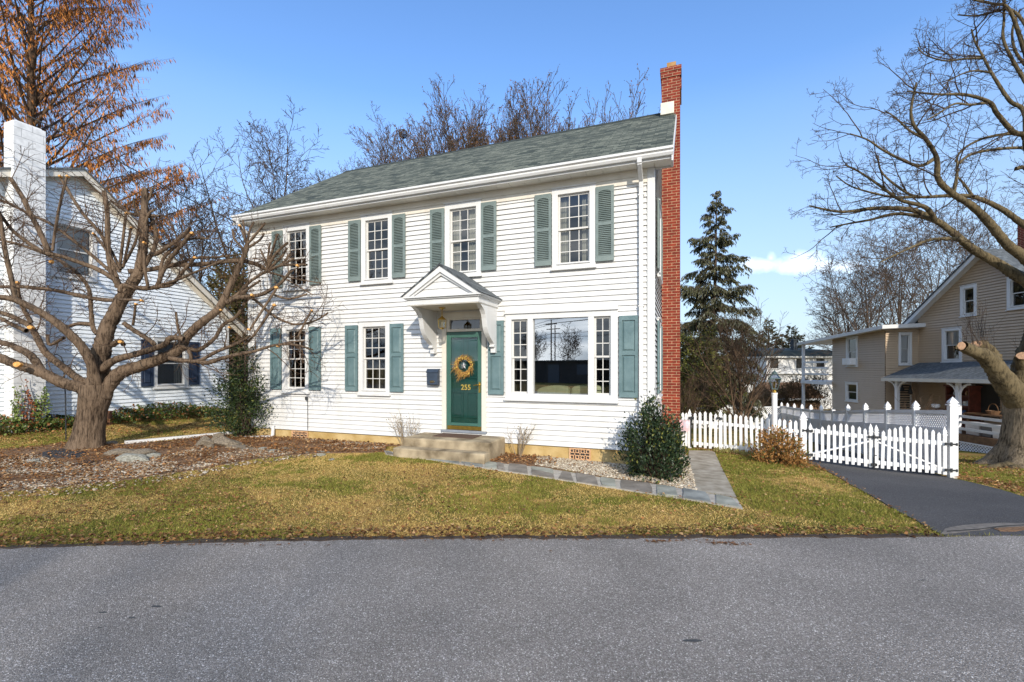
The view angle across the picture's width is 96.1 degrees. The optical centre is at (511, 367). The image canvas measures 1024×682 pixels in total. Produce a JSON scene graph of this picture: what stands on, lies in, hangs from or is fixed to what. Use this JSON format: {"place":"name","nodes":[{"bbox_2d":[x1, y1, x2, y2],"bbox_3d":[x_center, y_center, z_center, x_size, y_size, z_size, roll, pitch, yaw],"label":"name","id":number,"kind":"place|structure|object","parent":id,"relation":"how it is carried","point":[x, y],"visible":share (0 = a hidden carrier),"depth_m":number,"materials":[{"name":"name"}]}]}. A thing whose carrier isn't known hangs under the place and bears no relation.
{"place":"outdoors","nodes":[
{"label":"outdoors","id":0,"kind":"place"},
{"bbox_2d":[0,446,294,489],"bbox_3d":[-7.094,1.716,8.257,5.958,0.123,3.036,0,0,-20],"label":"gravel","id":1,"kind":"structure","parent":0,"point":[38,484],"depth_m":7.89,"materials":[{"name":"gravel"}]},
{"bbox_2d":[0,536,1023,681],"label":"road","id":2,"kind":"structure","parent":0,"point":[816,609],"depth_m":3.37,"materials":[{"name":"asphalt"}]},
{"bbox_2d":[113,538,751,550],"bbox_3d":[-1.014,1.775,4.620,6.855,0.013,0.360,0,0,0],"label":"road debris","id":3,"kind":"object","parent":2,"relation":"on","point":[733,543],"visible":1,"depth_m":4.69,"materials":[{"name":"brown plant"}]},
{"bbox_2d":[0,405,1023,546],"bbox_3d":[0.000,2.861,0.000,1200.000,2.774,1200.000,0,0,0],"label":"lawn ground","id":4,"kind":"structure","parent":0,"point":[775,518],"depth_m":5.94,"materials":[{"name":"plant"}]},
{"bbox_2d":[0,422,225,441],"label":"leaf litter","id":5,"kind":"object","parent":4,"relation":"on","point":[185,425],"visible":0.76,"depth_m":11.55,"materials":[{"name":"plant"}]},
{"bbox_2d":[0,0,227,243],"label":"bald cypress","id":6,"kind":"object","parent":4,"relation":"on","point":[61,17],"visible":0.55,"depth_m":23.62,"materials":[{"name":"brown plant"}]},
{"bbox_2d":[0,401,230,435],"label":"ivy ground cover","id":7,"kind":"object","parent":4,"relation":"on","point":[181,411],"visible":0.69,"depth_m":13.03,"materials":[{"name":"green plant"}]},
{"bbox_2d":[0,120,247,432],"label":"house","id":8,"kind":"structure","parent":4,"relation":"on","point":[165,383],"depth_m":12.44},
{"bbox_2d":[9,386,24,430],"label":"ivy","id":9,"kind":"object","parent":8,"relation":"attached to","point":[15,418],"visible":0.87,"depth_m":10.84,"materials":[{"name":"green plant"}]},
{"bbox_2d":[19,378,36,429],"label":"red creeper","id":10,"kind":"object","parent":8,"relation":"attached to","point":[32,408],"visible":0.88,"depth_m":11.05,"materials":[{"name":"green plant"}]},
{"bbox_2d":[30,386,52,429],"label":"ivy","id":11,"kind":"object","parent":8,"relation":"attached to","point":[46,397],"visible":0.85,"depth_m":11.30,"materials":[{"name":"green plant"}]},
{"bbox_2d":[49,216,98,282],"bbox_3d":[-11.711,-3.111,12.295,0.186,1.542,1.040,0,0,21],"label":"window","id":12,"kind":"structure","parent":8,"relation":"in","point":[64,222],"depth_m":12.34,"materials":[{"name":"white paint"}]},
{"bbox_2d":[152,336,189,388],"bbox_3d":[-10.864,-0.131,14.617,0.228,1.622,1.100,0,0,21],"label":"window","id":13,"kind":"structure","parent":8,"relation":"in","point":[177,383],"depth_m":14.84,"materials":[{"name":"wood"}]},
{"bbox_2d":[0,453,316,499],"bbox_3d":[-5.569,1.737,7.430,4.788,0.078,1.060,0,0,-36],"label":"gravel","id":14,"kind":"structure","parent":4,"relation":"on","point":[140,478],"depth_m":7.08,"materials":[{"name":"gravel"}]},
{"bbox_2d":[91,147,246,399],"bbox_3d":[-18.966,-4.875,27.381,8.949,14.147,9.996,0,0,0],"label":"bare tree","id":15,"kind":"object","parent":4,"relation":"on","point":[201,228],"visible":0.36,"depth_m":27.01,"materials":[{"name":"brown plant"}]},
{"bbox_2d":[0,472,342,542],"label":"leaf litter","id":16,"kind":"object","parent":4,"relation":"on","point":[70,535],"visible":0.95,"depth_m":5.73,"materials":[{"name":"plant"}]},
{"bbox_2d":[124,425,274,443],"bbox_3d":[-7.432,1.609,11.226,2.936,0.342,1.215,0,0,-27],"label":"drain pipe","id":17,"kind":"object","parent":4,"relation":"on","point":[191,436],"visible":0.6,"depth_m":10.82,"materials":[{"name":"white paint"}]},
{"bbox_2d":[0,433,400,491],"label":"planting bed","id":18,"kind":"object","parent":4,"relation":"on","point":[161,451],"visible":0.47,"depth_m":9.27,"materials":[{"name":"plant"}]},
{"bbox_2d":[39,448,87,458],"bbox_3d":[-8.753,1.710,8.934,1.292,0.117,0.622,0,0,25],"label":"landscape fabric","id":19,"kind":"object","parent":18,"relation":"on","point":[65,453],"visible":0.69,"depth_m":8.91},
{"bbox_2d":[103,448,135,455],"bbox_3d":[-7.627,1.695,9.039,0.634,0.205,0.329,3,-1,-20],"label":"rock","id":20,"kind":"object","parent":18,"relation":"on","point":[117,451],"visible":0.43,"depth_m":8.91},
{"bbox_2d":[115,453,148,461],"bbox_3d":[-6.939,1.709,8.502,0.619,0.244,0.396,8,-1,-5],"label":"rock","id":21,"kind":"object","parent":18,"relation":"on","point":[128,457],"visible":0.61,"depth_m":8.35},
{"bbox_2d":[0,145,345,449],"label":"pruned tree","id":22,"kind":"object","parent":18,"relation":"on","point":[95,388],"visible":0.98,"depth_m":9.65,"materials":[{"name":"brown plant"}]},
{"bbox_2d":[214,436,244,446],"bbox_3d":[-6.209,1.699,10.114,0.635,0.284,0.444,20,-9,-26],"label":"rock","id":23,"kind":"object","parent":18,"relation":"on","point":[224,441],"visible":0.63,"depth_m":9.98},
{"bbox_2d":[193,342,278,437],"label":"holly tree","id":24,"kind":"object","parent":18,"relation":"on","point":[244,422],"visible":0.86,"depth_m":11.32,"materials":[{"name":"green plant"}]},
{"bbox_2d":[300,438,384,449],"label":"gravel","id":25,"kind":"structure","parent":18,"relation":"on","point":[375,446],"depth_m":10.27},
{"bbox_2d":[204,263,247,401],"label":"arborvitae","id":26,"kind":"object","parent":4,"relation":"on","point":[212,286],"visible":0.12,"depth_m":23.57,"materials":[{"name":"green plant"}]},
{"bbox_2d":[217,246,247,401],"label":"arborvitae","id":27,"kind":"object","parent":4,"relation":"on","point":[235,308],"visible":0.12,"depth_m":20.56,"materials":[{"name":"green plant"}]},
{"bbox_2d":[152,95,330,280],"bbox_3d":[-15.582,-7.120,30.018,12.845,18.758,11.541,0,0,-41],"label":"bare tree","id":28,"kind":"object","parent":4,"relation":"on","point":[265,167],"visible":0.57,"depth_m":28.93,"materials":[{"name":"brown plant"}]},
{"bbox_2d":[187,141,332,283],"bbox_3d":[-15.915,-6.284,33.354,8.605,17.450,13.573,0,0,39],"label":"bare tree","id":29,"kind":"object","parent":4,"relation":"on","point":[278,170],"visible":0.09,"depth_m":30.55,"materials":[{"name":"brown plant"}]},
{"bbox_2d":[264,133,412,196],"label":"bare tree","id":30,"kind":"object","parent":4,"relation":"on","point":[335,170],"visible":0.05,"depth_m":31.67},
{"bbox_2d":[301,102,436,180],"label":"bare tree","id":31,"kind":"object","parent":4,"relation":"on","point":[372,149],"visible":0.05,"depth_m":32.34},
{"bbox_2d":[386,409,419,445],"bbox_3d":[-2.245,1.303,9.704,0.739,0.858,0.564,0,0,36],"label":"twig shrub","id":32,"kind":"object","parent":4,"relation":"on","point":[402,429],"visible":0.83,"depth_m":9.70,"materials":[{"name":"brown plant"}]},
{"bbox_2d":[363,121,456,165],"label":"upright tree","id":33,"kind":"object","parent":4,"relation":"on","point":[400,143],"visible":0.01,"depth_m":30.88,"materials":[{"name":"brown plant"}]},
{"bbox_2d":[340,103,490,172],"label":"upright tree","id":34,"kind":"object","parent":4,"relation":"on","point":[394,139],"visible":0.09,"depth_m":29.67,"materials":[{"name":"brown plant"}]},
{"bbox_2d":[354,83,520,163],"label":"upright tree","id":35,"kind":"object","parent":4,"relation":"on","point":[419,153],"visible":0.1,"depth_m":30.07,"materials":[{"name":"brown plant"}]},
{"bbox_2d":[393,432,504,463],"bbox_3d":[-1.214,1.698,9.084,1.940,0.605,1.100,0,0,21],"label":"stoop","id":36,"kind":"object","parent":4,"relation":"on","point":[479,449],"visible":0.52,"depth_m":8.74,"materials":[{"name":"stone"}]},
{"bbox_2d":[433,433,481,438],"bbox_3d":[-1.110,1.388,9.333,0.900,0.012,0.440,0,0,21],"label":"doormat","id":37,"kind":"object","parent":36,"relation":"on","point":[469,436],"visible":1,"depth_m":9.31,"materials":[{"name":"rubber"}]},
{"bbox_2d":[230,61,681,463],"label":"house","id":38,"kind":"structure","parent":4,"relation":"on","point":[544,270],"depth_m":9.68,"materials":[{"name":"white plastic"}]},
{"bbox_2d":[0,101,242,225],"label":"cable","id":39,"kind":"object","parent":38,"relation":"attached to","point":[115,159],"visible":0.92,"depth_m":10.04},
{"bbox_2d":[281,222,309,290],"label":"window","id":40,"kind":"structure","parent":38,"relation":"in","point":[303,227],"depth_m":11.16,"materials":[{"name":"white wood"}]},
{"bbox_2d":[280,323,310,393],"bbox_3d":[-5.237,-0.206,11.172,0.880,1.692,0.151,0,0,21],"label":"window","id":41,"kind":"structure","parent":38,"relation":"in","point":[286,389],"depth_m":11.22,"materials":[{"name":"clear glass"}]},
{"bbox_2d":[357,320,390,395],"bbox_3d":[-3.092,-0.206,10.369,0.880,1.692,0.151,0,0,21],"label":"window","id":42,"kind":"structure","parent":38,"relation":"in","point":[363,390],"depth_m":10.42,"materials":[{"name":"white wood"}]},
{"bbox_2d":[359,211,393,285],"bbox_3d":[-3.027,-2.656,10.344,0.880,1.592,0.151,0,0,21],"label":"window","id":43,"kind":"structure","parent":38,"relation":"in","point":[366,219],"depth_m":10.37,"materials":[{"name":"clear glass"}]},
{"bbox_2d":[426,369,439,384],"bbox_3d":[-1.671,0.207,9.745,0.284,0.345,0.118,0,0,21],"label":"mailbox","id":44,"kind":"object","parent":38,"relation":"attached to","point":[433,376],"visible":1,"depth_m":9.70,"materials":[{"name":"blue metal"}]},
{"bbox_2d":[443,198,481,276],"bbox_3d":[-0.999,-2.656,9.626,0.880,1.592,0.228,0,0,21],"label":"window","id":45,"kind":"structure","parent":38,"relation":"in","point":[453,210],"depth_m":9.66,"materials":[{"name":"white glass"}]},
{"bbox_2d":[451,337,477,422],"bbox_3d":[-0.971,0.278,9.647,0.820,2.045,0.074,0,0,21],"label":"front door","id":46,"kind":"structure","parent":38,"relation":"in","point":[464,396],"depth_m":9.64,"materials":[{"name":"wood"}]},
{"bbox_2d":[450,354,472,381],"bbox_3d":[-1.037,0.017,9.547,0.581,0.595,0.094,0,0,21],"label":"wreath","id":47,"kind":"object","parent":46,"relation":"attached to","point":[463,365],"visible":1,"depth_m":9.54,"materials":[{"name":"plant"}]},
{"bbox_2d":[447,331,481,430],"bbox_3d":[-1.007,0.280,9.555,0.820,2.040,0.099,0,0,21],"label":"storm door","id":48,"kind":"structure","parent":38,"relation":"in","point":[450,425],"depth_m":9.56,"materials":[{"name":"green metal"}]},
{"bbox_2d":[503,305,618,403],"bbox_3d":[0.915,-0.240,8.863,2.260,1.810,0.160,0,0,21],"label":"picture window","id":49,"kind":"structure","parent":38,"relation":"in","point":[561,357],"depth_m":8.87,"materials":[{"name":"white glass"}]},
{"bbox_2d":[550,182,596,270],"bbox_3d":[1.192,-2.656,8.805,0.880,1.592,0.228,0,0,21],"label":"window","id":50,"kind":"structure","parent":38,"relation":"in","point":[561,229],"depth_m":8.82,"materials":[{"name":"white glass"}]},
{"bbox_2d":[656,199,662,284],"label":"window","id":51,"kind":"structure","parent":38,"relation":"in","point":[659,277],"depth_m":10.09,"materials":[{"name":"white glass"}]},
{"bbox_2d":[0,523,937,548],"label":"leaf litter","id":52,"kind":"object","parent":4,"relation":"on","point":[162,539],"visible":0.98,"depth_m":4.89,"materials":[{"name":"plant"}]},
{"bbox_2d":[0,533,943,548],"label":"soil edge","id":53,"kind":"object","parent":4,"relation":"on","point":[631,536],"visible":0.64,"depth_m":4.80,"materials":[{"name":"soil"}]},
{"bbox_2d":[420,72,567,153],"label":"upright tree","id":54,"kind":"object","parent":4,"relation":"on","point":[512,133],"visible":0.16,"depth_m":29.45,"materials":[{"name":"brown plant"}]},
{"bbox_2d":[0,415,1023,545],"bbox_3d":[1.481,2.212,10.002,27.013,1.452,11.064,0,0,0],"label":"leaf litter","id":55,"kind":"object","parent":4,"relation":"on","point":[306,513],"visible":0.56,"depth_m":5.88,"materials":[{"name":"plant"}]},
{"bbox_2d":[473,64,644,143],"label":"upright tree","id":56,"kind":"object","parent":4,"relation":"on","point":[538,118],"visible":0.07,"depth_m":30.82,"materials":[{"name":"brown plant"}]},
{"bbox_2d":[384,450,742,509],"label":"flagstone path","id":57,"kind":"structure","parent":4,"relation":"on","point":[557,473],"depth_m":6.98,"materials":[{"name":"stone"}]},
{"bbox_2d":[386,451,651,492],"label":"flagstones","id":58,"kind":"object","parent":57,"relation":"on","point":[640,486],"visible":0.69,"depth_m":7.30,"materials":[{"name":"stone"}]},
{"bbox_2d":[485,461,739,506],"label":"flagstones","id":59,"kind":"object","parent":57,"relation":"on","point":[667,490],"visible":0.82,"depth_m":6.74,"materials":[{"name":"stone"}]},
{"bbox_2d":[491,63,660,141],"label":"upright tree","id":60,"kind":"object","parent":4,"relation":"on","point":[632,100],"visible":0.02,"depth_m":27.18,"materials":[{"name":"brown plant"}]},
{"bbox_2d":[490,452,688,488],"bbox_3d":[1.726,1.858,9.001,4.465,0.247,4.819,0,0,0],"label":"planting bed","id":61,"kind":"object","parent":4,"relation":"on","point":[519,462],"visible":0.18,"depth_m":8.42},
{"bbox_2d":[506,420,534,455],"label":"twig shrub","id":62,"kind":"object","parent":61,"relation":"on","point":[520,441],"visible":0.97,"depth_m":8.98,"materials":[{"name":"brown plant"}]},
{"bbox_2d":[490,452,556,463],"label":"leaf litter","id":63,"kind":"object","parent":61,"relation":"on","point":[523,458],"visible":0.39,"depth_m":8.64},
{"bbox_2d":[611,382,690,483],"bbox_3d":[2.282,1.043,7.493,1.176,1.593,1.300,0,0,0],"label":"holly bush","id":64,"kind":"object","parent":61,"relation":"on","point":[658,446],"visible":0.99,"depth_m":7.37,"materials":[{"name":"green plant"}]},
{"bbox_2d":[680,370,714,432],"bbox_3d":[6.282,1.379,16.797,2.692,2.614,1.709,0,0,-34],"label":"bare shrub","id":65,"kind":"object","parent":4,"relation":"on","point":[691,395],"visible":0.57,"depth_m":16.84,"materials":[{"name":"brown plant"}]},
{"bbox_2d":[681,368,732,434],"bbox_3d":[8.433,1.407,19.983,2.063,3.265,2.086,0,0,-15],"label":"bare shrub","id":66,"kind":"object","parent":4,"relation":"on","point":[708,393],"visible":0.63,"depth_m":20.03,"materials":[{"name":"brown plant"}]},
{"bbox_2d":[680,325,747,428],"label":"yew","id":67,"kind":"object","parent":4,"relation":"on","point":[685,366],"visible":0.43,"depth_m":23.33,"materials":[{"name":"green plant"}]},
{"bbox_2d":[680,190,768,430],"bbox_3d":[11.897,-2.311,27.009,6.534,16.277,6.981,0,0,0],"label":"spruce","id":68,"kind":"object","parent":4,"relation":"on","point":[696,294],"visible":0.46,"depth_m":26.51,"materials":[{"name":"green plant"}]},
{"bbox_2d":[680,405,780,429],"bbox_3d":[11.843,2.951,25.423,6.691,1.900,0.124,0,0,-7],"label":"lattice fence","id":69,"kind":"object","parent":4,"relation":"on","point":[769,414],"visible":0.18,"depth_m":25.62,"materials":[{"name":"white paint"}]},
{"bbox_2d":[709,447,758,455],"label":"weeds","id":70,"kind":"object","parent":4,"relation":"on","point":[737,451],"visible":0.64,"depth_m":10.45,"materials":[{"name":"green plant"}]},
{"bbox_2d":[680,291,792,440],"bbox_3d":[8.297,0.003,17.570,4.344,5.794,3.747,0,0,16],"label":"bare tree","id":71,"kind":"object","parent":4,"relation":"on","point":[734,354],"visible":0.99,"depth_m":17.30,"materials":[{"name":"brown plant"}]},
{"bbox_2d":[681,409,807,461],"bbox_3d":[5.351,1.597,10.729,2.629,1.204,0.149,0,0,21],"label":"picket fence","id":72,"kind":"object","parent":4,"relation":"on","point":[802,422],"visible":0.64,"depth_m":10.66,"materials":[{"name":"white paint"}]},
{"bbox_2d":[689,411,721,448],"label":"garden gate","id":73,"kind":"structure","parent":72,"relation":"attached to","point":[705,444],"depth_m":10.96,"materials":[{"name":"white paint"}]},
{"bbox_2d":[802,423,872,466],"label":"drive gate","id":74,"kind":"structure","parent":72,"relation":"attached to","point":[846,458],"depth_m":10.00,"materials":[{"name":"white paint"}]},
{"bbox_2d":[755,318,781,347],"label":"fir","id":75,"kind":"object","parent":4,"relation":"on","point":[769,330],"visible":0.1,"depth_m":61.64,"materials":[{"name":"green plant"}]},
{"bbox_2d":[768,369,781,458],"bbox_3d":[5.844,1.091,10.241,0.235,2.087,0.235,0,0,21],"label":"lamp post","id":76,"kind":"object","parent":4,"relation":"on","point":[774,406],"visible":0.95,"depth_m":10.20,"materials":[{"name":"white paint"}]},
{"bbox_2d":[759,379,796,412],"bbox_3d":[17.798,2.309,31.095,3.182,3.214,2.944,0,0,0],"label":"twiggy bush","id":77,"kind":"object","parent":4,"relation":"on","point":[768,395],"visible":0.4,"depth_m":30.92,"materials":[{"name":"brown plant"}]},
{"bbox_2d":[729,339,832,408],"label":"white house","id":78,"kind":"structure","parent":4,"relation":"on","point":[791,364],"depth_m":45.99,"materials":[{"name":"plastic"}]},
{"bbox_2d":[746,419,820,467],"bbox_3d":[5.575,1.532,9.522,1.301,0.986,1.346,0,0,22],"label":"orange shrub","id":79,"kind":"object","parent":4,"relation":"on","point":[777,451],"visible":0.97,"depth_m":9.38,"materials":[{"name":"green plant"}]},
{"bbox_2d":[751,382,827,412],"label":"hedge","id":80,"kind":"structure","parent":4,"relation":"on","point":[760,399],"depth_m":37.26,"materials":[{"name":"brown plant"}]},
{"bbox_2d":[774,325,814,348],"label":"fir","id":81,"kind":"object","parent":4,"relation":"on","point":[796,336],"visible":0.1,"depth_m":61.66,"materials":[{"name":"green plant"}]},
{"bbox_2d":[769,373,824,410],"bbox_3d":[18.545,2.146,29.854,3.732,3.504,3.557,0,0,0],"label":"twiggy bush","id":82,"kind":"object","parent":4,"relation":"on","point":[788,399],"visible":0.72,"depth_m":29.54,"materials":[{"name":"brown plant"}]},
{"bbox_2d":[788,371,832,415],"bbox_3d":[19.592,2.010,29.311,3.697,3.807,2.972,0,0,34],"label":"twiggy bush","id":83,"kind":"object","parent":4,"relation":"on","point":[825,390],"visible":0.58,"depth_m":29.30,"materials":[{"name":"brown plant"}]},
{"bbox_2d":[798,246,898,357],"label":"bare tree","id":84,"kind":"object","parent":4,"relation":"on","point":[825,290],"visible":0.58,"depth_m":41.72,"materials":[{"name":"brown plant"}]},
{"bbox_2d":[806,277,890,349],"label":"bare tree","id":85,"kind":"object","parent":4,"relation":"on","point":[848,315],"visible":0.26,"depth_m":46.58,"materials":[{"name":"brown plant"}]},
{"bbox_2d":[794,210,934,346],"bbox_3d":[29.095,-3.947,38.939,9.932,16.511,10.249,0,0,44],"label":"bare tree","id":86,"kind":"object","parent":4,"relation":"on","point":[857,271],"visible":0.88,"depth_m":38.07,"materials":[{"name":"brown plant"}]},
{"bbox_2d":[780,397,959,478],"bbox_3d":[12.059,2.173,17.605,0.167,3.149,17.752,0,0,21],"label":"vinyl fence","id":87,"kind":"object","parent":4,"relation":"on","point":[820,419],"visible":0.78,"depth_m":12.24,"materials":[{"name":"white paint"}]},
{"bbox_2d":[868,425,957,474],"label":"drive gate","id":88,"kind":"structure","parent":87,"relation":"attached to","point":[925,441],"depth_m":9.56,"materials":[{"name":"white paint"}]},
{"bbox_2d":[838,203,954,330],"bbox_3d":[33.038,-4.615,39.702,7.841,17.914,12.864,0,0,29],"label":"bare tree","id":89,"kind":"object","parent":4,"relation":"on","point":[899,313],"visible":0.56,"depth_m":39.71,"materials":[{"name":"brown plant"}]},
{"bbox_2d":[782,0,1023,468],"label":"old shade tree","id":90,"kind":"object","parent":4,"relation":"on","point":[1007,449],"visible":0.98,"depth_m":10.80,"materials":[{"name":"brown plant"}]},
{"bbox_2d":[797,225,1023,452],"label":"tan house","id":91,"kind":"structure","parent":4,"relation":"on","point":[918,352],"depth_m":20.39,"materials":[{"name":"wood"}]},
{"bbox_2d":[845,336,858,366],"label":"window","id":92,"kind":"structure","parent":91,"relation":"in","point":[851,337],"depth_m":24.20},
{"bbox_2d":[845,382,858,402],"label":"window","id":93,"kind":"structure","parent":91,"relation":"in","point":[847,384],"depth_m":24.35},
{"bbox_2d":[897,332,912,365],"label":"window","id":94,"kind":"structure","parent":91,"relation":"in","point":[905,338],"depth_m":21.83,"materials":[{"name":"white paint"}]},
{"bbox_2d":[900,383,911,419],"bbox_3d":[18.595,1.635,21.825,0.670,1.830,0.030,0,0,3],"label":"porch door","id":95,"kind":"structure","parent":91,"relation":"in","point":[910,397],"depth_m":21.82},
{"bbox_2d":[940,326,963,362],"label":"window","id":96,"kind":"structure","parent":91,"relation":"in","point":[951,336],"depth_m":20.14,"materials":[{"name":"white paint"}]},
{"bbox_2d":[959,283,978,317],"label":"window","id":97,"kind":"structure","parent":91,"relation":"in","point":[963,288],"depth_m":19.31,"materials":[{"name":"wood"}]},
{"bbox_2d":[975,384,999,418],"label":"porch window","id":98,"kind":"structure","parent":91,"relation":"in","point":[989,396],"depth_m":18.35,"materials":[{"name":"glass"}]},
{"bbox_2d":[1005,277,1023,310],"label":"window","id":99,"kind":"structure","parent":91,"relation":"in","point":[1010,295],"depth_m":17.51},
{"bbox_2d":[841,191,1014,324],"bbox_3d":[37.591,-5.252,41.380,11.127,19.225,13.275,0,0,0],"label":"bare tree","id":100,"kind":"object","parent":4,"relation":"on","point":[946,263],"visible":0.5,"depth_m":39.76,"materials":[{"name":"brown plant"}]},
{"bbox_2d":[872,201,1017,321],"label":"bare tree","id":101,"kind":"object","parent":4,"relation":"on","point":[967,253],"visible":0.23,"depth_m":42.70,"materials":[{"name":"brown plant"}]},
{"bbox_2d":[885,183,1023,319],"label":"bare tree","id":102,"kind":"object","parent":4,"relation":"on","point":[987,235],"visible":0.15,"depth_m":43.15,"materials":[{"name":"brown plant"}]},
{"bbox_2d":[956,474,1023,493],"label":"leaf litter","id":103,"kind":"object","parent":4,"relation":"on","point":[987,483],"visible":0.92,"depth_m":8.25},
{"bbox_2d":[958,454,1023,488],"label":"leaf litter","id":104,"kind":"object","parent":4,"relation":"on","point":[996,476],"visible":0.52,"depth_m":10.10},
{"bbox_2d":[0,0,1023,358],"label":"sky","id":105,"kind":"structure","parent":0,"point":[749,67],"materials":[{"name":"blue"}]},
{"bbox_2d":[535,454,696,489],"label":"gravel","id":106,"kind":"structure","parent":0,"point":[601,468],"depth_m":7.88,"materials":[{"name":"gravel"}]},
{"bbox_2d":[688,450,736,498],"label":"concrete path","id":107,"kind":"structure","parent":0,"point":[709,475],"depth_m":7.80,"materials":[{"name":"concrete"}]},
{"bbox_2d":[808,444,1023,536],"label":"driveway","id":108,"kind":"structure","parent":0,"point":[938,502],"depth_m":6.77,"materials":[{"name":"asphalt"}]},
{"bbox_2d":[940,523,1023,535],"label":"grit patch","id":109,"kind":"object","parent":108,"relation":"on","point":[973,526],"visible":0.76,"depth_m":5.19,"materials":[{"name":"gravel"}]},
{"bbox_2d":[943,385,981,427],"bbox_3d":[18.814,1.660,19.222,0.500,1.820,1.200,0,0,3],"label":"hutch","id":110,"kind":"object","parent":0,"point":[973,398],"visible":0.45,"depth_m":18.68,"materials":[{"name":"red wood"}]},
{"bbox_2d":[965,422,991,435],"bbox_3d":[17.723,2.335,17.484,0.510,0.470,0.630,0,0,3],"label":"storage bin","id":111,"kind":"object","parent":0,"point":[973,427],"visible":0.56,"depth_m":17.44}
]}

